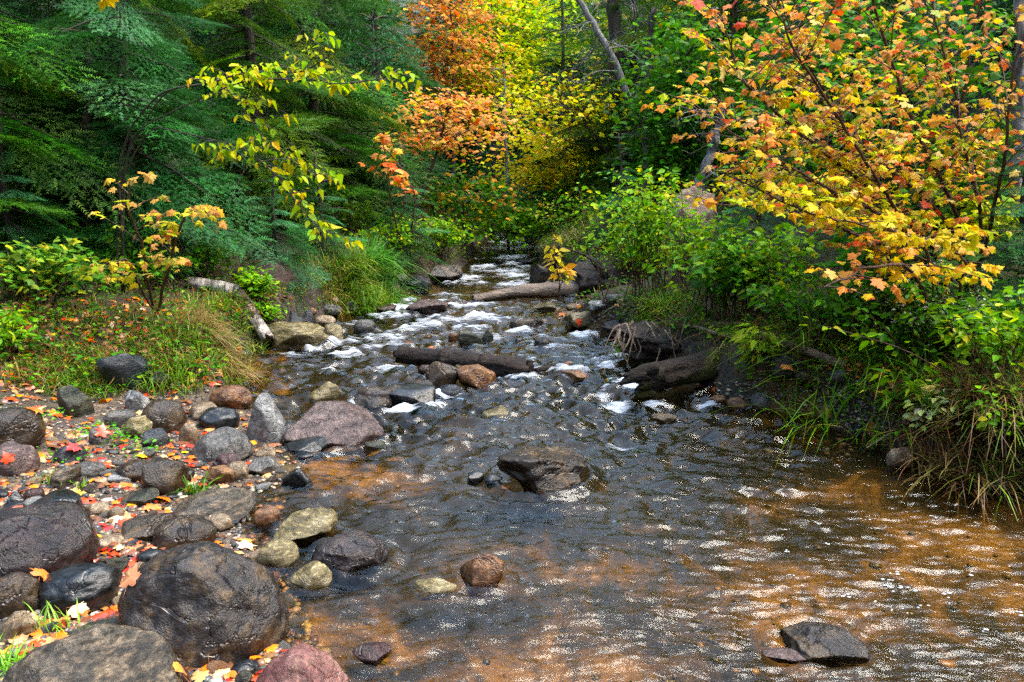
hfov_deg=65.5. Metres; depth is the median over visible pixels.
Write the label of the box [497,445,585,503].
boulder
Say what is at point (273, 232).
fir sapling
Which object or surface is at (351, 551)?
boulder
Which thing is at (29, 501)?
cobble
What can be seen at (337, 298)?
stone
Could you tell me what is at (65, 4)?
conifer tree
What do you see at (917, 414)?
bush
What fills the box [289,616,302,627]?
cobble
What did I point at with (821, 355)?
dead branch
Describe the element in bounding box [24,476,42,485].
cobble
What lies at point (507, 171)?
bare tree
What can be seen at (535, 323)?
rock
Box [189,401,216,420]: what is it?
rock
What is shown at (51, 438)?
cobble
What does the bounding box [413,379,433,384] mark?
stone
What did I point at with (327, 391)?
rock
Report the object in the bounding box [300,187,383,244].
bush
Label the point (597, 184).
broadleaf tree
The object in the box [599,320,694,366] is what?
root tangle
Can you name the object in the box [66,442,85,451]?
fallen leaf
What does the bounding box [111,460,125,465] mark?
cobble
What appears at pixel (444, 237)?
bush
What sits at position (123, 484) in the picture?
fallen leaf
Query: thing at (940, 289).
bush
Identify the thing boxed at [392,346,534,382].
log
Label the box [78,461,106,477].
rock
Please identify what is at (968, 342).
bush
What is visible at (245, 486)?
cobble
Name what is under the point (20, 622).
rock
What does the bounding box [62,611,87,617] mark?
fallen leaf
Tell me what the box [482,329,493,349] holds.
stone
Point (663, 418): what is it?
stone
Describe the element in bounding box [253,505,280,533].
rock
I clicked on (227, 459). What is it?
stone
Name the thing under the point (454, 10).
broadleaf tree
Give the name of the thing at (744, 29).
broadleaf tree
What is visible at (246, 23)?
conifer tree
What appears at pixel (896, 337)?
bush
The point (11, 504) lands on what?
cobble
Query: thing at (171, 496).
cobble
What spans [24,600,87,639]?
grass tuft
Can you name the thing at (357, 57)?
conifer tree
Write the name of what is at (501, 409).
rock
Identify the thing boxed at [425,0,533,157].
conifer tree
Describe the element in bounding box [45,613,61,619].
cobble
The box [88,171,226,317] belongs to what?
maple tree
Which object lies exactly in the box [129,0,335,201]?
conifer tree
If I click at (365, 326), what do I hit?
stone
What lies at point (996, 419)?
bush
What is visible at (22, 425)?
boulder
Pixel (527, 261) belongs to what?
stone
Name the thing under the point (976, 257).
bush
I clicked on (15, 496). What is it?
stone
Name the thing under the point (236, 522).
stone
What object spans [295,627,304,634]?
cobble
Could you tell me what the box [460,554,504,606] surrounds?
rock
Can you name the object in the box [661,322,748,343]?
dead branch
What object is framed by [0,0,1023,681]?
ground
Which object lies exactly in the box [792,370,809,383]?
stone
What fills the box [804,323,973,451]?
grass tuft
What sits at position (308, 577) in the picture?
rock
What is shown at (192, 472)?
cobble
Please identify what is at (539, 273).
stone
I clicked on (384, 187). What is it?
conifer tree
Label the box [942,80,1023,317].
fir sapling
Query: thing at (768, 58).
conifer tree
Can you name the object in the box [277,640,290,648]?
cobble
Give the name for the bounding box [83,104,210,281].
fir sapling
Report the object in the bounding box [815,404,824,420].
stone
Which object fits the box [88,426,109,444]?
stone
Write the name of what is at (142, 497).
rock
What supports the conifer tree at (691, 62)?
on the ground at (434, 622)
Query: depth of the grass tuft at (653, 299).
7.35 m
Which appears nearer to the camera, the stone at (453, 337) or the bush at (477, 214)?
the stone at (453, 337)
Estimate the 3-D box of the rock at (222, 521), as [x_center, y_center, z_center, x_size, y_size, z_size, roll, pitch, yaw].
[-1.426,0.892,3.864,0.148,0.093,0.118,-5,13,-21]
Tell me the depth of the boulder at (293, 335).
7.62 m
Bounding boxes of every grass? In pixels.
[0,203,1023,490]
[171,216,1023,462]
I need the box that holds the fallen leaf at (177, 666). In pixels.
[173,662,188,681]
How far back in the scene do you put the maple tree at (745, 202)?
6.53 m
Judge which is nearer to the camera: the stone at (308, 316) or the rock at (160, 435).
the rock at (160, 435)
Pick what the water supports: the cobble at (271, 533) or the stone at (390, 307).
the stone at (390, 307)
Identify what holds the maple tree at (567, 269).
on the ground at (434, 622)
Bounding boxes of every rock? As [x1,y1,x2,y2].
[0,441,40,476]
[0,610,38,644]
[50,464,81,488]
[53,444,86,462]
[57,385,94,417]
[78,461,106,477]
[96,557,129,570]
[99,532,128,546]
[103,409,136,426]
[115,460,145,481]
[121,487,160,506]
[123,415,152,437]
[136,548,161,561]
[141,398,186,432]
[141,428,170,446]
[141,457,188,495]
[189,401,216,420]
[197,407,239,429]
[205,465,233,484]
[208,513,233,531]
[209,384,251,408]
[230,659,258,673]
[246,392,285,443]
[248,456,281,474]
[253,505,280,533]
[257,539,298,572]
[282,468,312,492]
[287,436,328,451]
[290,560,332,599]
[309,381,340,406]
[352,642,391,667]
[388,383,435,415]
[406,299,447,315]
[412,578,456,600]
[425,361,459,402]
[428,263,462,282]
[457,364,495,395]
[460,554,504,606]
[483,405,508,422]
[510,318,543,335]
[561,369,589,385]
[564,311,591,330]
[603,320,621,326]
[761,647,805,663]
[770,354,797,380]
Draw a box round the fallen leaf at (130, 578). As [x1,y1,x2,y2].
[119,562,141,596]
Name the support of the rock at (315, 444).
on the water
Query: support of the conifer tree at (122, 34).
on the ground at (434, 622)
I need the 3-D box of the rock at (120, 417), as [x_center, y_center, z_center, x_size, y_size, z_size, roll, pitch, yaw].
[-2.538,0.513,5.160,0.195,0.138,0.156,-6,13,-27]
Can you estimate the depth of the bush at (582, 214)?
12.11 m
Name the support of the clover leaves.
on the ground at (434, 622)
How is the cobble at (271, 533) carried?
on the ground at (434, 622)
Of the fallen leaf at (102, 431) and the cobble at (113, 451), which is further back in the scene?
the fallen leaf at (102, 431)
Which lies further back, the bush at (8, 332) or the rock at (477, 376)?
the rock at (477, 376)
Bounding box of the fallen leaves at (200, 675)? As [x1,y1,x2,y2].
[0,269,1023,681]
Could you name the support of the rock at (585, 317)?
on the ground at (434, 622)
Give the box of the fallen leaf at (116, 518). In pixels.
[98,515,122,523]
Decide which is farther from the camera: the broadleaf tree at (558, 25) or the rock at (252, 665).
the broadleaf tree at (558, 25)
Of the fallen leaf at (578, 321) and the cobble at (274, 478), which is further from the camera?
the fallen leaf at (578, 321)
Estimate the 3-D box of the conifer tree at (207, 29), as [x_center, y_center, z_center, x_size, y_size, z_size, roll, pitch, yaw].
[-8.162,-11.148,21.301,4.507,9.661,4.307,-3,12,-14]
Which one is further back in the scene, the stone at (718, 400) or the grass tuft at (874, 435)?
the stone at (718, 400)
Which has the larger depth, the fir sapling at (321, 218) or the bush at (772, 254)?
the fir sapling at (321, 218)
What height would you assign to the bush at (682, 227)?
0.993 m
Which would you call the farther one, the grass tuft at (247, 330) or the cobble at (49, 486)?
the grass tuft at (247, 330)
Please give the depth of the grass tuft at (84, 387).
5.69 m
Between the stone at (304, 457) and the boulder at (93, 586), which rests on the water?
the stone at (304, 457)
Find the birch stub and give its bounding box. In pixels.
[249,313,273,342]
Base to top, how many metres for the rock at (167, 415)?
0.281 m
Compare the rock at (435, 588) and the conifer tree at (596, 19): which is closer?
the rock at (435, 588)
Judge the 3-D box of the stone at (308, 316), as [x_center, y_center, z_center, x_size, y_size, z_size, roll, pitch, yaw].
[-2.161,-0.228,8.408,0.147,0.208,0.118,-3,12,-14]
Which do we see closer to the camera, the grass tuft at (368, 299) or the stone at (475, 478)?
the stone at (475, 478)
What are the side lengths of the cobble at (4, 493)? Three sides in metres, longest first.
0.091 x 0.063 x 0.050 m
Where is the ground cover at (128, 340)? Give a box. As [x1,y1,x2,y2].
[0,198,1023,443]
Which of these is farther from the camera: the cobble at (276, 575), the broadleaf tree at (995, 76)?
the broadleaf tree at (995, 76)
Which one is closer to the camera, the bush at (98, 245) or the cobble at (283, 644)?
the cobble at (283, 644)
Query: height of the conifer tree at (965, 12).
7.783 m
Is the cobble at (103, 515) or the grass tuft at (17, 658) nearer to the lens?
the grass tuft at (17, 658)
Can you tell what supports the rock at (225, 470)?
on the ground at (434, 622)
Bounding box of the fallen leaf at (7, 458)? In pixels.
[0,451,15,466]
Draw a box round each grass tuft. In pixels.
[0,327,95,395]
[0,632,33,678]
[16,335,129,401]
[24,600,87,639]
[32,468,81,484]
[68,299,190,355]
[69,477,95,489]
[74,335,153,392]
[126,335,226,398]
[133,307,255,393]
[162,470,223,496]
[176,296,292,398]
[184,284,270,360]
[296,247,363,320]
[304,234,418,321]
[356,230,442,302]
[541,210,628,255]
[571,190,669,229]
[606,282,693,360]
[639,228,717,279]
[704,286,892,440]
[762,310,922,480]
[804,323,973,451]
[883,352,1022,480]
[887,342,1023,537]
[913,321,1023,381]
[931,347,1023,524]
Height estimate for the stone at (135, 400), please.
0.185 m
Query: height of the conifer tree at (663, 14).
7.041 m
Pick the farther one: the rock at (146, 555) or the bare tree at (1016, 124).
the bare tree at (1016, 124)
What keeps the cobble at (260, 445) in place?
on the ground at (434, 622)
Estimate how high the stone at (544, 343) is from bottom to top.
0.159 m
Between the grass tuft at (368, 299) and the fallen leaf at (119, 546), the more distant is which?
the grass tuft at (368, 299)
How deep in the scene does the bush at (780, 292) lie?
5.75 m
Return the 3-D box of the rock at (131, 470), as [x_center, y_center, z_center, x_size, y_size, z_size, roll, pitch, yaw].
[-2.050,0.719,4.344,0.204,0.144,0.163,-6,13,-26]
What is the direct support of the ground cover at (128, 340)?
on the ground at (434, 622)
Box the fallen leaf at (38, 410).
[29,407,43,413]
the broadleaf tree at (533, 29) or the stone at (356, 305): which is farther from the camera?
the broadleaf tree at (533, 29)
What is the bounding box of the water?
[232,225,1023,681]
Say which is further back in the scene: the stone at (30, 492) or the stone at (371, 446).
the stone at (371, 446)
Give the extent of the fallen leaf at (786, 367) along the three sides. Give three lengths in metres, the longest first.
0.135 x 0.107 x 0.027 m
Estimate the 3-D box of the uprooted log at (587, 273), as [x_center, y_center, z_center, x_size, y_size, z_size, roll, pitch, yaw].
[0.607,-0.916,10.292,2.272,1.223,1.053,0,12,0]
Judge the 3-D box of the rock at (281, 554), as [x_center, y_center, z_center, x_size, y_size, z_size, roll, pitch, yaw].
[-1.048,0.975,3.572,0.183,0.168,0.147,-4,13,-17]
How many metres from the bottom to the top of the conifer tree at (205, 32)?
9.265 m
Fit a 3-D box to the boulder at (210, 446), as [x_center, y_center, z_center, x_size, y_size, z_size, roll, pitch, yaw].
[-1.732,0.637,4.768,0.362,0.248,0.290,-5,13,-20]
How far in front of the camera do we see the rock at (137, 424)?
4.94 m
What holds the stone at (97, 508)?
on the gravel
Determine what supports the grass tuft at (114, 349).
on the ground at (434, 622)
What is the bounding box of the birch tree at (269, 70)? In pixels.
[115,29,421,292]
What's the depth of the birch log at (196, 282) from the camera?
7.75 m
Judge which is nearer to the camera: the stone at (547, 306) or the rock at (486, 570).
the rock at (486, 570)
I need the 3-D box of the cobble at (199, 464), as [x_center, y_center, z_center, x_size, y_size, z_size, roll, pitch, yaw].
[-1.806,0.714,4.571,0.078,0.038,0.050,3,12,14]
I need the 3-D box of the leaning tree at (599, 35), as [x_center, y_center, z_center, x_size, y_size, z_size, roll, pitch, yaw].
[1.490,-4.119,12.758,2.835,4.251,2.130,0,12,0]
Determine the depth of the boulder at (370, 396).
5.88 m
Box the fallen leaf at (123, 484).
[119,480,132,487]
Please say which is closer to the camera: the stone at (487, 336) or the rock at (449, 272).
the stone at (487, 336)
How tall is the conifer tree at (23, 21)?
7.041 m
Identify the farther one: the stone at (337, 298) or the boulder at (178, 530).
the stone at (337, 298)
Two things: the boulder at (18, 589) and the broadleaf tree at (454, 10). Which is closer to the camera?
the boulder at (18, 589)
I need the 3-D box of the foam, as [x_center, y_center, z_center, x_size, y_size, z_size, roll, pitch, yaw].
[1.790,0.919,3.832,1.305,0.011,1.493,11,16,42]
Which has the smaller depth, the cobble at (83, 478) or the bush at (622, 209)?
the cobble at (83, 478)
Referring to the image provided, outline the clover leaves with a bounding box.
[36,384,172,463]
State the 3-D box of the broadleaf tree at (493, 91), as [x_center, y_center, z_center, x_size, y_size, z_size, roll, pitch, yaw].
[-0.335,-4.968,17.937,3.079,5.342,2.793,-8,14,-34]
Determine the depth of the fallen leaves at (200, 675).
4.61 m
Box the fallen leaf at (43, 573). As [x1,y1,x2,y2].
[30,568,48,579]
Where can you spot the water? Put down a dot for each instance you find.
(352, 337)
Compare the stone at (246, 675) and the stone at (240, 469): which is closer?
the stone at (246, 675)
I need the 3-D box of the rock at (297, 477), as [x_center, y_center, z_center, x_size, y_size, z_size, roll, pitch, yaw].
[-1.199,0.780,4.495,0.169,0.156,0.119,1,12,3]
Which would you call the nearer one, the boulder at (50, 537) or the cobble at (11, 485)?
the boulder at (50, 537)
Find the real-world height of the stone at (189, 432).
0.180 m
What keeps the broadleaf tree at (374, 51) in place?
on the ground at (434, 622)
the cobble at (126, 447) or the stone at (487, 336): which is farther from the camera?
the stone at (487, 336)
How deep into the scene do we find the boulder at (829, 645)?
2.86 m
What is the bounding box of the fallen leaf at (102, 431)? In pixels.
[94,423,109,438]
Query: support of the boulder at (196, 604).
on the ground at (434, 622)
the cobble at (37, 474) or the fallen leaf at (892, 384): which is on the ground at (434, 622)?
the cobble at (37, 474)
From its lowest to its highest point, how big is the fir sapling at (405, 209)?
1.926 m
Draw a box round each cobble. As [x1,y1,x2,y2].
[0,489,8,497]
[3,501,22,507]
[6,483,17,489]
[23,496,41,506]
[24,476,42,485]
[32,472,44,476]
[41,621,57,633]
[44,485,53,488]
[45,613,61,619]
[46,436,58,440]
[78,476,86,482]
[80,484,98,492]
[95,527,102,533]
[99,469,114,476]
[99,511,107,517]
[105,449,119,454]
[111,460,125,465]
[111,595,119,605]
[114,441,124,445]
[116,501,127,506]
[122,445,132,449]
[126,539,138,545]
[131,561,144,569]
[136,545,146,553]
[143,446,156,457]
[146,510,157,514]
[166,494,177,499]
[187,469,194,481]
[191,462,204,467]
[206,660,229,673]
[214,538,225,544]
[216,533,225,538]
[230,540,238,546]
[241,484,251,488]
[249,548,260,561]
[254,442,262,447]
[255,483,271,490]
[267,475,277,481]
[267,530,275,538]
[273,572,278,579]
[275,468,283,472]
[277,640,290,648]
[278,488,284,495]
[284,595,294,607]
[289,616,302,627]
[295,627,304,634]
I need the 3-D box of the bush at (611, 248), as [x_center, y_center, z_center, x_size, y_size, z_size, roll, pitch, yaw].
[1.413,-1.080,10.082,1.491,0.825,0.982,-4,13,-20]
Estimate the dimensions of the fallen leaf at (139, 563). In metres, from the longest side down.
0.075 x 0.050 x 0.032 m
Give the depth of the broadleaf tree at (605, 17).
17.87 m
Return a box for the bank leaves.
[158,219,1023,449]
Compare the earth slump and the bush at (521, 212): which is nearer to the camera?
the earth slump
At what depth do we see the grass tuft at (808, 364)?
5.58 m
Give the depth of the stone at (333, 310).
8.92 m
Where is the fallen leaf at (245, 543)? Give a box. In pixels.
[235,540,257,550]
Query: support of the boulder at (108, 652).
on the ground at (434, 622)
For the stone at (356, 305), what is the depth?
9.31 m
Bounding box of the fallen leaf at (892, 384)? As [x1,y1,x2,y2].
[888,382,895,391]
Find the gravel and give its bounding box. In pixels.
[0,299,1019,681]
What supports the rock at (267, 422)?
on the ground at (434, 622)
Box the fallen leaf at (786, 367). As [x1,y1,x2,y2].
[779,361,792,369]
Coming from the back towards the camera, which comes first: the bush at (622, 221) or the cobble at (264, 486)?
the bush at (622, 221)
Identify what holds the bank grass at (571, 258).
on the ground at (434, 622)
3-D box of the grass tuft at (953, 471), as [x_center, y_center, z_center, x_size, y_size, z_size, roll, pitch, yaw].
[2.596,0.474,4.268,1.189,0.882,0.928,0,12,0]
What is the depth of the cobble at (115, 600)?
3.05 m
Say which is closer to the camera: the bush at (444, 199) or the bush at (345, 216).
the bush at (345, 216)
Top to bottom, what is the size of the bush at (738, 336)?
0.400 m
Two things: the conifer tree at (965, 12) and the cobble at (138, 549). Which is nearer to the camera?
the cobble at (138, 549)
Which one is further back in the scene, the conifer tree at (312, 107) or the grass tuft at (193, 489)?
the conifer tree at (312, 107)
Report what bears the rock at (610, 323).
on the ground at (434, 622)
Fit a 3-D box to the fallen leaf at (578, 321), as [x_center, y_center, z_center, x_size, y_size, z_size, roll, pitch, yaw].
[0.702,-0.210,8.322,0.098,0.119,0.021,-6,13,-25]
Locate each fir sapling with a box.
[0,79,108,295]
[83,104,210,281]
[221,144,334,313]
[283,152,368,273]
[365,144,451,272]
[578,133,644,252]
[683,111,823,284]
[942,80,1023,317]
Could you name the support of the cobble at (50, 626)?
on the ground at (434, 622)
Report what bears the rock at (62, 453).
on the ground at (434, 622)
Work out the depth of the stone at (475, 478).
4.48 m
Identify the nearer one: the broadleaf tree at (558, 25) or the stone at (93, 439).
the stone at (93, 439)
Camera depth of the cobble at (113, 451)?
4.63 m
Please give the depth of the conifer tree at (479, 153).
20.68 m
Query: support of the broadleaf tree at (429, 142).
on the ground at (434, 622)
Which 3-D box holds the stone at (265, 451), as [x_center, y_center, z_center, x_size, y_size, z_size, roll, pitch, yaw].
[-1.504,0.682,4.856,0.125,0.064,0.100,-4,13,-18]
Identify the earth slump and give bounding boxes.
[232,261,313,292]
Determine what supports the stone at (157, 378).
on the ground at (434, 622)
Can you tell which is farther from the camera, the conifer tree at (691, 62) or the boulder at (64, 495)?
the conifer tree at (691, 62)
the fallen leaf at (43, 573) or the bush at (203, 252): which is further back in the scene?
the bush at (203, 252)
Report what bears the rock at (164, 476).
on the ground at (434, 622)
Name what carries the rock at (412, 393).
on the water
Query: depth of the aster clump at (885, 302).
5.49 m
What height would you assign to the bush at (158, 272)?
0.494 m
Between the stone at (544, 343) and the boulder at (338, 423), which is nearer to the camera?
the boulder at (338, 423)
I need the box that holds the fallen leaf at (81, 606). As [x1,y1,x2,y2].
[66,601,88,617]
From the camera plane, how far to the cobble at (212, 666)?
2.72 m
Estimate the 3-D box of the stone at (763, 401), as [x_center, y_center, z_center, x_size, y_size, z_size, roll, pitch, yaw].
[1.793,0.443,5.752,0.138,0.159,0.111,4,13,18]
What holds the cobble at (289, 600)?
on the ground at (434, 622)
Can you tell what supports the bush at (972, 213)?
on the ground at (434, 622)
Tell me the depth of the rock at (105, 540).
3.56 m
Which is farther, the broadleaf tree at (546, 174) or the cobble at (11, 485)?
the broadleaf tree at (546, 174)
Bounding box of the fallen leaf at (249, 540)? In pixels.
[237,538,261,542]
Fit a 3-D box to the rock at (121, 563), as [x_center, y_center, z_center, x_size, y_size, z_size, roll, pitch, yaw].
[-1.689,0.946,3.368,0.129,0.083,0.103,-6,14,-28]
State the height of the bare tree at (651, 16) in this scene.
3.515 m
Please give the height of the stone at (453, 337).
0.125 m
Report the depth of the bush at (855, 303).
5.44 m
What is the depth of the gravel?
4.24 m
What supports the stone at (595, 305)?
on the ground at (434, 622)
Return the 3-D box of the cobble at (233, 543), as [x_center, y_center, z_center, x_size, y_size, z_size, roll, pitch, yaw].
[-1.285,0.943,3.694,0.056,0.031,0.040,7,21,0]
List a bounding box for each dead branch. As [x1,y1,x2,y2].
[534,362,562,372]
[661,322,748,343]
[694,320,757,328]
[757,330,847,369]
[773,332,884,344]
[866,406,930,448]
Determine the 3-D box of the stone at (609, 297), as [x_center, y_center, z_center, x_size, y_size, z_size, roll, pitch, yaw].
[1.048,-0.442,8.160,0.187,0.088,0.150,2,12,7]
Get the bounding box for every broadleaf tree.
[296,0,449,225]
[355,86,546,226]
[370,0,538,219]
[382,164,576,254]
[431,0,559,237]
[440,0,597,206]
[452,68,653,196]
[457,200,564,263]
[460,117,609,239]
[465,0,676,88]
[513,180,611,241]
[538,99,671,222]
[559,0,739,102]
[578,8,780,210]
[626,0,807,191]
[655,0,1023,230]
[724,0,1012,229]
[803,128,1023,252]
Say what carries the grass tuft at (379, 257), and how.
on the ground at (434, 622)
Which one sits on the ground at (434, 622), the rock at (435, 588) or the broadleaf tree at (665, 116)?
the broadleaf tree at (665, 116)
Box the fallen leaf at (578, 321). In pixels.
[575,315,581,326]
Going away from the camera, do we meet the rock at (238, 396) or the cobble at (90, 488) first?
the cobble at (90, 488)
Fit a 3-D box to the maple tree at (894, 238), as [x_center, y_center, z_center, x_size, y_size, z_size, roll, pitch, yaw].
[2.400,-0.353,4.824,0.929,1.014,1.708,8,15,34]
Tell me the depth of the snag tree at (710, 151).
8.99 m
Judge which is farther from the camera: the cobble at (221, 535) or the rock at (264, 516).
the rock at (264, 516)
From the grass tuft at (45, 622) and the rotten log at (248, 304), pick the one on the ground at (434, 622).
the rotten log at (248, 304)
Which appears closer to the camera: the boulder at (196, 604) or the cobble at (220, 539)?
the boulder at (196, 604)
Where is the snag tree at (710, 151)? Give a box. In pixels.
[664,96,740,219]
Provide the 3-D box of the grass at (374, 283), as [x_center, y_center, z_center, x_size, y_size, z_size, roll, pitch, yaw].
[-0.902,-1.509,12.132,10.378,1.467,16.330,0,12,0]
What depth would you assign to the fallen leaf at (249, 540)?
3.75 m
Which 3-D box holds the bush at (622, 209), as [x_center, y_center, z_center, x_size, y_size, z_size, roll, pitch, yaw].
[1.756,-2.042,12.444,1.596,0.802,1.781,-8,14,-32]
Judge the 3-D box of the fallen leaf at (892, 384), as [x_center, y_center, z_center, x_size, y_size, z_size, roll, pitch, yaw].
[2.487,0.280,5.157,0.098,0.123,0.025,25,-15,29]
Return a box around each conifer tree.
[0,0,113,196]
[0,0,287,285]
[0,0,290,258]
[0,10,153,293]
[1,0,96,17]
[2,0,233,175]
[4,8,40,26]
[50,0,219,70]
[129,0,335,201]
[133,0,364,266]
[168,0,264,66]
[183,2,352,129]
[193,0,437,252]
[236,0,449,205]
[237,0,434,220]
[292,0,465,220]
[333,0,449,162]
[367,0,527,206]
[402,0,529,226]
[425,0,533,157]
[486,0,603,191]
[497,0,603,219]
[508,0,606,154]
[511,0,646,205]
[533,0,706,204]
[574,0,728,191]
[614,0,816,205]
[648,0,735,182]
[691,0,834,162]
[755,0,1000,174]
[787,0,983,111]
[917,0,1014,66]
[917,0,1016,116]
[923,0,1011,43]
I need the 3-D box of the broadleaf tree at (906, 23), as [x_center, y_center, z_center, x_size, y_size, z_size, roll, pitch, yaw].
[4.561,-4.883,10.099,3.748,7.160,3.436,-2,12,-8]
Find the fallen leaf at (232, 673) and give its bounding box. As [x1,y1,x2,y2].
[213,670,236,679]
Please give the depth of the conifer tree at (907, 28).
15.34 m
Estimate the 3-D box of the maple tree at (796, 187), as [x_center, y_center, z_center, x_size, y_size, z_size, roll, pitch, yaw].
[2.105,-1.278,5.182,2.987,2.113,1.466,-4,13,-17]
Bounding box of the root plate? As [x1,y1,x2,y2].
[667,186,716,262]
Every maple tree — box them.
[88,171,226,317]
[97,0,119,12]
[358,131,416,269]
[542,234,576,299]
[639,0,1023,288]
[661,0,1015,238]
[727,0,1023,279]
[803,196,1003,312]
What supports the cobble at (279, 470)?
on the ground at (434, 622)
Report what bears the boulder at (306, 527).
on the ground at (434, 622)
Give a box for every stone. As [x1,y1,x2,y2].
[6,491,25,503]
[23,488,44,498]
[85,501,109,515]
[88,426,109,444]
[107,472,128,482]
[107,506,124,518]
[125,390,149,410]
[149,371,173,390]
[179,422,199,443]
[179,664,190,681]
[216,453,241,465]
[228,461,248,480]
[232,519,239,524]
[235,669,252,681]
[255,446,275,456]
[288,310,304,321]
[296,453,313,462]
[304,310,314,322]
[307,308,316,315]
[314,315,335,327]
[323,304,341,315]
[324,323,343,357]
[330,296,339,304]
[343,301,358,315]
[353,319,374,339]
[365,440,386,454]
[376,304,396,316]
[395,273,407,287]
[407,276,430,294]
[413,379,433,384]
[418,364,428,378]
[441,384,460,400]
[448,332,457,344]
[458,330,481,349]
[468,471,483,486]
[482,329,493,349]
[484,474,502,488]
[491,259,504,265]
[515,259,533,264]
[529,264,548,283]
[534,337,551,352]
[535,302,555,315]
[549,243,560,250]
[550,255,558,267]
[566,304,578,310]
[588,300,606,309]
[605,294,621,301]
[653,412,676,426]
[707,394,725,408]
[727,397,747,410]
[750,391,769,412]
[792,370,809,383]
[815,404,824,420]
[829,369,847,383]
[886,447,914,471]
[990,479,1009,495]
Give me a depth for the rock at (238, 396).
5.64 m
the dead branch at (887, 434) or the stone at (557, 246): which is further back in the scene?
the stone at (557, 246)
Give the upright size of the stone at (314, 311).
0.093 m
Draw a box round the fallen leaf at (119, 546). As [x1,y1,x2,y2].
[113,544,131,549]
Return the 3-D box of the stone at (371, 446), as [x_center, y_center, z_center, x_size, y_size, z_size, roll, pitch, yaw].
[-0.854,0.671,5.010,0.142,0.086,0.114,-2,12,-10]
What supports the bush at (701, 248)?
on the ground at (434, 622)
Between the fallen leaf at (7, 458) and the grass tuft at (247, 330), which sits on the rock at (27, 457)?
the fallen leaf at (7, 458)
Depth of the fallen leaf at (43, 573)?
3.00 m
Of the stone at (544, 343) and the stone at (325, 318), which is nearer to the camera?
the stone at (544, 343)
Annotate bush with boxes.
[0,235,118,308]
[0,243,143,298]
[0,302,43,362]
[45,211,171,279]
[96,242,197,291]
[140,231,248,278]
[230,265,280,300]
[249,299,284,324]
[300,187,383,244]
[344,213,441,262]
[410,213,492,258]
[426,204,499,238]
[465,192,535,231]
[501,199,551,235]
[521,186,627,243]
[556,165,757,303]
[559,223,671,283]
[566,167,735,264]
[627,183,755,281]
[647,220,814,320]
[673,230,807,320]
[714,222,845,324]
[728,323,790,366]
[732,266,876,345]
[772,255,968,346]
[800,279,1023,383]
[808,205,940,299]
[826,278,1023,375]
[845,237,983,321]
[856,357,976,425]
[891,270,1023,359]
[902,380,995,453]
[922,377,1023,457]
[925,184,1023,260]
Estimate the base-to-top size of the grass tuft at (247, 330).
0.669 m
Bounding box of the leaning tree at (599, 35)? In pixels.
[535,0,681,207]
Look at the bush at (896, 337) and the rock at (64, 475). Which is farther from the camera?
the bush at (896, 337)
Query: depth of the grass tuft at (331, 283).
9.16 m
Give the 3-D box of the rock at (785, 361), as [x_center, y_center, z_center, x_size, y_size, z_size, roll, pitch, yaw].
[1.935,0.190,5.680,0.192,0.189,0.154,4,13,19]
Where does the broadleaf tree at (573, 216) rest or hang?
on the ground at (434, 622)
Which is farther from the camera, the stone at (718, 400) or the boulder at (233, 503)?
the stone at (718, 400)
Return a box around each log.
[186,277,244,295]
[232,288,262,318]
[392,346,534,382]
[471,230,638,302]
[619,348,722,403]
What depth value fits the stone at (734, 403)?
5.78 m
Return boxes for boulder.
[0,406,45,447]
[0,502,99,579]
[0,571,41,618]
[1,623,182,681]
[28,489,82,507]
[38,562,122,616]
[67,616,118,634]
[96,353,153,389]
[116,541,288,667]
[121,513,172,541]
[152,514,216,548]
[175,487,256,520]
[191,426,253,463]
[256,643,348,681]
[267,322,328,356]
[273,507,337,548]
[283,401,388,456]
[313,529,388,584]
[354,383,400,418]
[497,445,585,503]
[778,621,869,667]
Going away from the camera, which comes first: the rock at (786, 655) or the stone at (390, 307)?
the rock at (786, 655)
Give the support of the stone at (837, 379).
on the ground at (434, 622)
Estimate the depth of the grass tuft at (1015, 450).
4.38 m
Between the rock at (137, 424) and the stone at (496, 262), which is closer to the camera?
the rock at (137, 424)
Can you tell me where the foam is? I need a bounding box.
[736,460,1022,631]
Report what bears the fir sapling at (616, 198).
on the ground at (434, 622)
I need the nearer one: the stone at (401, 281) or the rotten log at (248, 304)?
the rotten log at (248, 304)
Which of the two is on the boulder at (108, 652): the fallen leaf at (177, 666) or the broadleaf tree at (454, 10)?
the fallen leaf at (177, 666)
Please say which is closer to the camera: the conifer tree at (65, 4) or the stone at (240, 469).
the stone at (240, 469)
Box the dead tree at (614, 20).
[554,0,665,202]
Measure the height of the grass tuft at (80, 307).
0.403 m
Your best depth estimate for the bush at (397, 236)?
10.66 m
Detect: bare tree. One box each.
[80,52,93,261]
[486,63,537,256]
[613,7,682,195]
[952,0,1023,242]
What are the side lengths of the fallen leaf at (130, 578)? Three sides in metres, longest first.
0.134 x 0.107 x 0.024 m
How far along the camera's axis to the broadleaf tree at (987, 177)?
7.07 m
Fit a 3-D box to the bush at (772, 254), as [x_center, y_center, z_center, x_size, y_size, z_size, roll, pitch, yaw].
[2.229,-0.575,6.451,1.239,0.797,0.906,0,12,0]
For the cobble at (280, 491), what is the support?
on the ground at (434, 622)

